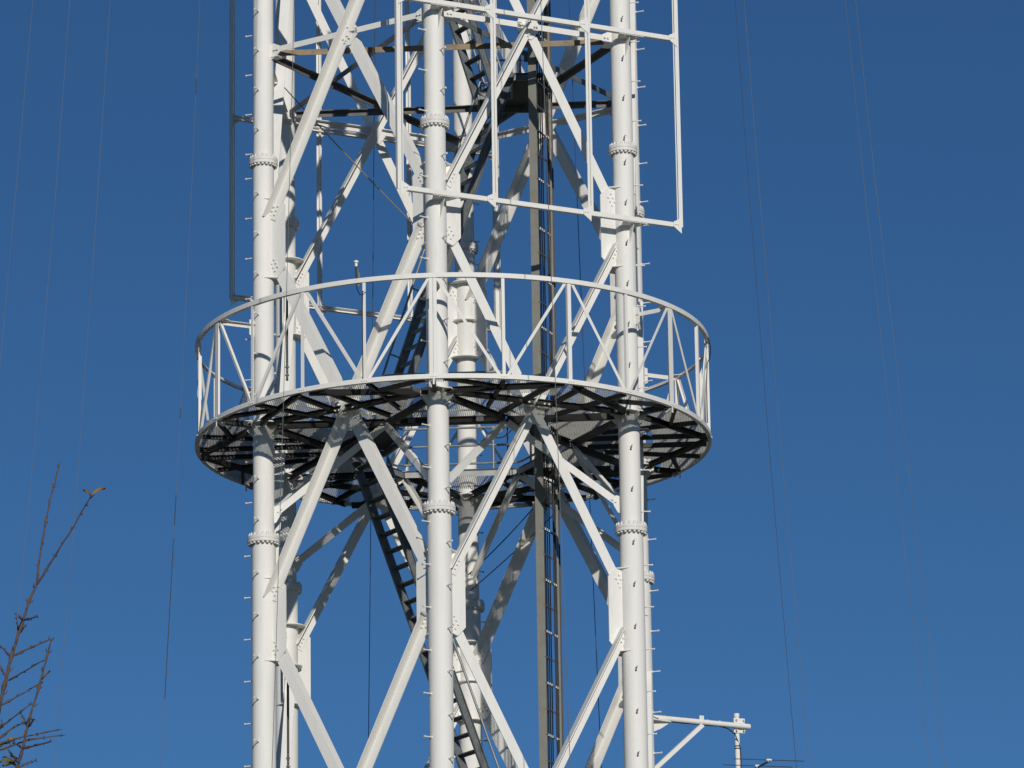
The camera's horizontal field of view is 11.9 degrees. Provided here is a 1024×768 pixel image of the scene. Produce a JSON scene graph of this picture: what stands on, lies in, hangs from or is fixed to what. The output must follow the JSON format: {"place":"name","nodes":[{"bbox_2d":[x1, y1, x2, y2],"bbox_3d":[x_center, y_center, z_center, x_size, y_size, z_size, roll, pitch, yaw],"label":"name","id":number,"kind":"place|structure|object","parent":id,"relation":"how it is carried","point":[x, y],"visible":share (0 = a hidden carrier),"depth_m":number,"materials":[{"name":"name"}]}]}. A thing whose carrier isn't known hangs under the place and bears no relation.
{"place":"outdoors","nodes":[
{"label":"outdoors","id":0,"kind":"place"},
{"bbox_2d":[0,2,32,361],"bbox_3d":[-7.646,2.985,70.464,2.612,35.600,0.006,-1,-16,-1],"label":"hanging wire","id":1,"kind":"object","parent":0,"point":[16,182],"visible":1,"depth_m":72.13,"materials":[{"name":"black metal"}]},
{"bbox_2d":[161,4,199,757],"bbox_3d":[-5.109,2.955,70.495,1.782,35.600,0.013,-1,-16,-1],"label":"hanging wire","id":2,"kind":"object","parent":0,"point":[179,426],"visible":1,"depth_m":70.97,"materials":[{"name":"black metal"}]},
{"bbox_2d":[0,0,1023,767],"label":"sky","id":3,"kind":"structure","parent":0,"point":[944,79],"materials":[{"name":"blue"}]},
{"label":"ground","id":4,"kind":"structure","parent":0,"visible":0},
{"bbox_2d":[3,1,69,762],"bbox_3d":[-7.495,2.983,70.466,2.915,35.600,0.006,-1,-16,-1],"label":"hanging wire","id":5,"kind":"object","parent":4,"relation":"on","point":[41,359],"visible":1,"depth_m":71.41,"materials":[{"name":"black metal"}]},
{"bbox_2d":[0,463,104,767],"bbox_3d":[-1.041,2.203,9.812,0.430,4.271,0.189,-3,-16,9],"label":"bare sapling","id":6,"kind":"object","parent":4,"relation":"on","point":[28,724],"visible":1,"depth_m":10.23,"materials":[{"name":"brown plant"}]},
{"bbox_2d":[54,5,109,765],"bbox_3d":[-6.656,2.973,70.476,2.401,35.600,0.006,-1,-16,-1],"label":"hanging wire","id":7,"kind":"object","parent":4,"relation":"on","point":[84,380],"visible":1,"depth_m":71.33,"materials":[{"name":"black metal"}]},
{"bbox_2d":[244,0,661,767],"bbox_3d":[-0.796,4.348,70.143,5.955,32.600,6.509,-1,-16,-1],"label":"lattice tower","id":8,"kind":"structure","parent":4,"relation":"on","point":[450,606],"depth_m":70.12,"materials":[{"name":"white metal"}]},
{"bbox_2d":[272,15,293,763],"bbox_3d":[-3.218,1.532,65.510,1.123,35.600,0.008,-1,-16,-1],"label":"hanging wire","id":9,"kind":"object","parent":8,"relation":"attached to","point":[283,390],"visible":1,"depth_m":65.90,"materials":[{"name":"black metal"}]},
{"bbox_2d":[285,300,288,380],"bbox_3d":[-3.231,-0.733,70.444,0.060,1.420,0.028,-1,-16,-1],"label":"cable strap","id":10,"kind":"object","parent":8,"relation":"hanging from","point":[286,367],"visible":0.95,"depth_m":70.38,"materials":[{"name":"metal"}]},
{"bbox_2d":[286,683,289,767],"bbox_3d":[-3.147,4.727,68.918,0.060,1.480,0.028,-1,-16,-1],"label":"cable strap","id":11,"kind":"object","parent":8,"relation":"hanging from","point":[287,758],"visible":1,"depth_m":68.89,"materials":[{"name":"metal"}]},
{"bbox_2d":[284,87,412,223],"bbox_3d":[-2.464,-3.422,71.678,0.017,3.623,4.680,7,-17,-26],"label":"rope","id":12,"kind":"object","parent":8,"relation":"attached to","point":[353,162],"visible":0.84,"depth_m":71.19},
{"bbox_2d":[229,0,500,333],"bbox_3d":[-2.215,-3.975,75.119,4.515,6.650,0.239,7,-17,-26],"label":"antenna rack","id":13,"kind":"object","parent":8,"relation":"attached to","point":[234,119],"visible":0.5,"depth_m":74.60,"materials":[{"name":"white metal"}]},
{"bbox_2d":[352,458,499,767],"bbox_3d":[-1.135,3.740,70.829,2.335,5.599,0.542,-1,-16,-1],"label":"ladder stair","id":14,"kind":"object","parent":8,"relation":"attached to","point":[411,618],"visible":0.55,"depth_m":71.05,"materials":[{"name":"metal"}]},
{"bbox_2d":[195,272,711,510],"bbox_3d":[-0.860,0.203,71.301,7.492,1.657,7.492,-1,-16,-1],"label":"ring platform","id":15,"kind":"structure","parent":8,"relation":"attached to","point":[591,442],"depth_m":69.65,"materials":[{"name":"white paint"}]},
{"bbox_2d":[354,260,359,285],"bbox_3d":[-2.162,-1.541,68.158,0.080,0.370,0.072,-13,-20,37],"label":"lamp","id":16,"kind":"object","parent":15,"relation":"attached to","point":[357,274],"visible":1,"depth_m":68.16,"materials":[{"name":"metal"}]},
{"bbox_2d":[356,283,365,378],"bbox_3d":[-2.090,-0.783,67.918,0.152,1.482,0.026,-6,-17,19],"label":"cable","id":17,"kind":"object","parent":16,"relation":"hanging from","point":[362,328],"visible":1,"depth_m":67.90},
{"bbox_2d":[343,427,398,456],"bbox_3d":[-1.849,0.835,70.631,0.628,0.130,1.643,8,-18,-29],"label":"stair landing","id":18,"kind":"object","parent":15,"relation":"attached to","point":[383,440],"visible":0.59,"depth_m":70.88,"materials":[{"name":"metal"}]},
{"bbox_2d":[368,72,515,428],"bbox_3d":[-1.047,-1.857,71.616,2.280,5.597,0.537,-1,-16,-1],"label":"ladder stair","id":19,"kind":"object","parent":18,"relation":"on","point":[419,313],"visible":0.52,"depth_m":71.63,"materials":[{"name":"metal"}]},
{"bbox_2d":[368,15,374,737],"bbox_3d":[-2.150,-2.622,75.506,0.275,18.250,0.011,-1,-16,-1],"label":"hanging wire","id":20,"kind":"object","parent":15,"relation":"attached to","point":[371,415],"visible":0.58,"depth_m":74.92,"materials":[{"name":"black metal"}]},
{"bbox_2d":[706,338,710,422],"bbox_3d":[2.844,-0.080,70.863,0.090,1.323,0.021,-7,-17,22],"label":"cable","id":21,"kind":"object","parent":15,"relation":"hanging from","point":[706,380],"visible":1,"depth_m":70.86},
{"bbox_2d":[468,508,532,574],"bbox_3d":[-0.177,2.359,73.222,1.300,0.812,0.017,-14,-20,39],"label":"rope","id":22,"kind":"object","parent":8,"relation":"attached to","point":[508,535],"visible":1,"depth_m":73.12,"materials":[{"name":"metal"}]},
{"bbox_2d":[478,31,544,112],"bbox_3d":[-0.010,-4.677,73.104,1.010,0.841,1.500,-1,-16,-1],"label":"stair landing","id":23,"kind":"object","parent":8,"relation":"attached to","point":[517,100],"visible":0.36,"depth_m":73.16,"materials":[{"name":"metal"}]},
{"bbox_2d":[445,0,501,105],"bbox_3d":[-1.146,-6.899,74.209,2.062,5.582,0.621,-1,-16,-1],"label":"ladder stair","id":24,"kind":"object","parent":23,"relation":"on","point":[467,62],"visible":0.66,"depth_m":73.66,"materials":[{"name":"metal"}]},
{"bbox_2d":[470,497,570,590],"bbox_3d":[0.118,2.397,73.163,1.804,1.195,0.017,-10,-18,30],"label":"rope","id":25,"kind":"object","parent":8,"relation":"attached to","point":[512,553],"visible":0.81,"depth_m":73.22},
{"bbox_2d":[524,0,548,767],"bbox_3d":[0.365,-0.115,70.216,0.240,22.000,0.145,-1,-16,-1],"label":"steel column","id":26,"kind":"structure","parent":8,"relation":"attached to","point":[530,57],"depth_m":69.92,"materials":[{"name":"metal"}]},
{"bbox_2d":[535,0,563,764],"bbox_3d":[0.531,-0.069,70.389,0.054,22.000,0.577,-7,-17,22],"label":"cable ladder","id":27,"kind":"object","parent":26,"relation":"attached to","point":[556,483],"visible":0.76,"depth_m":70.29,"materials":[{"name":"metal"}]},
{"bbox_2d":[536,0,549,767],"bbox_3d":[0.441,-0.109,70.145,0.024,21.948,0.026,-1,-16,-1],"label":"cable","id":28,"kind":"object","parent":27,"relation":"attached to","point":[543,440],"visible":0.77,"depth_m":69.77,"materials":[{"name":"black rubber"}]},
{"bbox_2d":[538,21,551,767],"bbox_3d":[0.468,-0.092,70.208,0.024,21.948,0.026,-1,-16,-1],"label":"cable","id":29,"kind":"object","parent":27,"relation":"attached to","point":[545,412],"visible":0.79,"depth_m":70.22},
{"bbox_2d":[540,22,553,764],"bbox_3d":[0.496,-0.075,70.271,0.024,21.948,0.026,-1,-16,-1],"label":"cable","id":30,"kind":"object","parent":27,"relation":"attached to","point":[547,422],"visible":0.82,"depth_m":69.94,"materials":[{"name":"black rubber"}]},
{"bbox_2d":[544,7,557,756],"bbox_3d":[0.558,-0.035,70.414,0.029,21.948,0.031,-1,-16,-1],"label":"cable","id":31,"kind":"object","parent":27,"relation":"attached to","point":[551,413],"visible":0.74,"depth_m":70.09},
{"bbox_2d":[545,4,559,754],"bbox_3d":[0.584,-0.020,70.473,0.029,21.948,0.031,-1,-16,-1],"label":"cable","id":32,"kind":"object","parent":27,"relation":"attached to","point":[553,412],"visible":0.77,"depth_m":70.14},
{"bbox_2d":[394,0,682,242],"bbox_3d":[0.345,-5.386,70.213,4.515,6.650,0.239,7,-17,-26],"label":"antenna rack","id":33,"kind":"object","parent":8,"relation":"attached to","point":[586,25],"visible":1,"depth_m":69.70,"materials":[{"name":"white metal"}]},
{"bbox_2d":[569,0,601,767],"bbox_3d":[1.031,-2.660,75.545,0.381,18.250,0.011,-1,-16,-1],"label":"hanging wire","id":34,"kind":"object","parent":8,"relation":"attached to","point":[584,379],"visible":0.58,"depth_m":74.93,"materials":[{"name":"black metal"}]},
{"bbox_2d":[653,713,750,767],"bbox_3d":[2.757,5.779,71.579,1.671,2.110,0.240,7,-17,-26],"label":"antenna mount","id":35,"kind":"object","parent":8,"relation":"attached to","point":[738,725],"visible":0.98,"depth_m":71.75,"materials":[{"name":"white paint"}]},
{"bbox_2d":[672,722,741,767],"bbox_3d":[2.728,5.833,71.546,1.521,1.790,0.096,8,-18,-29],"label":"cable","id":36,"kind":"object","parent":35,"relation":"attached to","point":[717,726],"visible":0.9,"depth_m":71.97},
{"bbox_2d":[723,758,803,767],"bbox_3d":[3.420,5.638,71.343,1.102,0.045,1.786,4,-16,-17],"label":"yagi antenna","id":37,"kind":"object","parent":35,"relation":"attached to","point":[764,763],"visible":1,"depth_m":70.68,"materials":[{"name":"metal"}]},
{"bbox_2d":[540,0,570,767],"bbox_3d":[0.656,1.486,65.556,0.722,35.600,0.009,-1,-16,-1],"label":"hanging wire","id":38,"kind":"object","parent":4,"relation":"on","point":[555,387],"visible":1,"depth_m":65.95,"materials":[{"name":"black metal"}]},
{"bbox_2d":[735,2,796,767],"bbox_3d":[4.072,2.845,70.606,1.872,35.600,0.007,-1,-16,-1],"label":"hanging wire","id":39,"kind":"object","parent":4,"relation":"on","point":[764,386],"visible":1,"depth_m":71.38,"materials":[{"name":"black metal"}]},
{"bbox_2d":[744,3,809,765],"bbox_3d":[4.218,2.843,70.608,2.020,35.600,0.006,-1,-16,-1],"label":"hanging wire","id":40,"kind":"object","parent":4,"relation":"on","point":[776,391],"visible":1,"depth_m":71.37,"materials":[{"name":"black metal"}]},
{"bbox_2d":[845,1,929,765],"bbox_3d":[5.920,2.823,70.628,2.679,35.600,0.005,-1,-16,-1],"label":"hanging wire","id":41,"kind":"object","parent":4,"relation":"on","point":[886,387],"visible":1,"depth_m":71.39,"materials":[{"name":"black metal"}]},
{"bbox_2d":[855,0,944,764],"bbox_3d":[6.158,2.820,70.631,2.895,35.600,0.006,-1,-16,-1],"label":"hanging wire","id":42,"kind":"object","parent":4,"relation":"on","point":[898,386],"visible":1,"depth_m":71.40,"materials":[{"name":"black metal"}]}
]}

